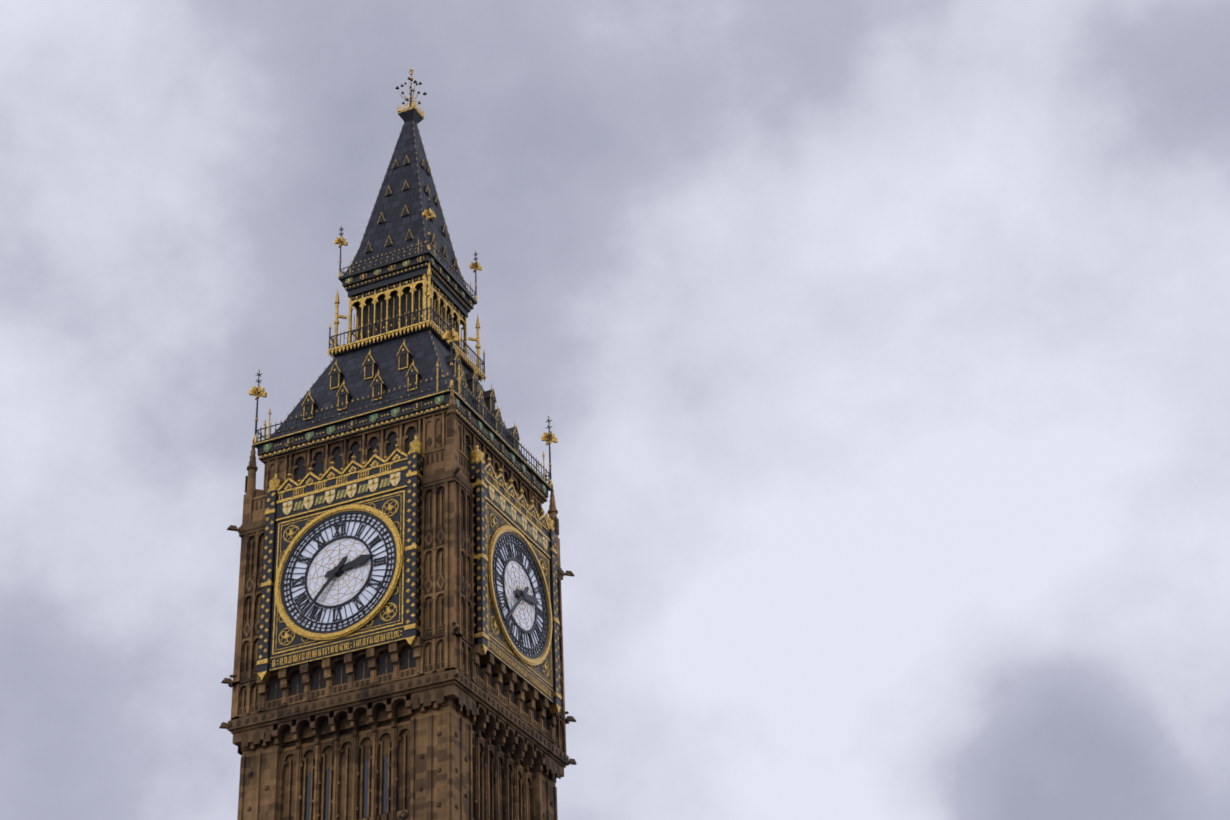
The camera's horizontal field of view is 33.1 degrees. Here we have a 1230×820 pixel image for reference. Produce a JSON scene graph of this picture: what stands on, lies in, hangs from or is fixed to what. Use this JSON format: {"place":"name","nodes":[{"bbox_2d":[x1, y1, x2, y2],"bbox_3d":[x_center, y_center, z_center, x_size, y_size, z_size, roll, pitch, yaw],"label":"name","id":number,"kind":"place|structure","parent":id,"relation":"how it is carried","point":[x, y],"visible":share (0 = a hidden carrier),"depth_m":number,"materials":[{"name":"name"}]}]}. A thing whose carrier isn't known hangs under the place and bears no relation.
{"place":"outdoors","nodes":[
{"label":"outdoors","id":0,"kind":"place"},
{"bbox_2d":[0,0,1229,819],"label":"sky","id":1,"kind":"structure","parent":0,"point":[876,353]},
{"label":"ground","id":2,"kind":"structure","parent":0,"visible":0},
{"bbox_2d":[219,67,576,819],"bbox_3d":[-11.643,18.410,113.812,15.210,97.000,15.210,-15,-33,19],"label":"clock tower","id":3,"kind":"structure","parent":2,"relation":"on","point":[399,629],"depth_m":112.89,"materials":[{"name":"stone"}]},
{"bbox_2d":[305,755,518,819],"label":"window","id":4,"kind":"structure","parent":3,"relation":"in","point":[385,766],"depth_m":106.85,"materials":[{"name":"grey glass"}]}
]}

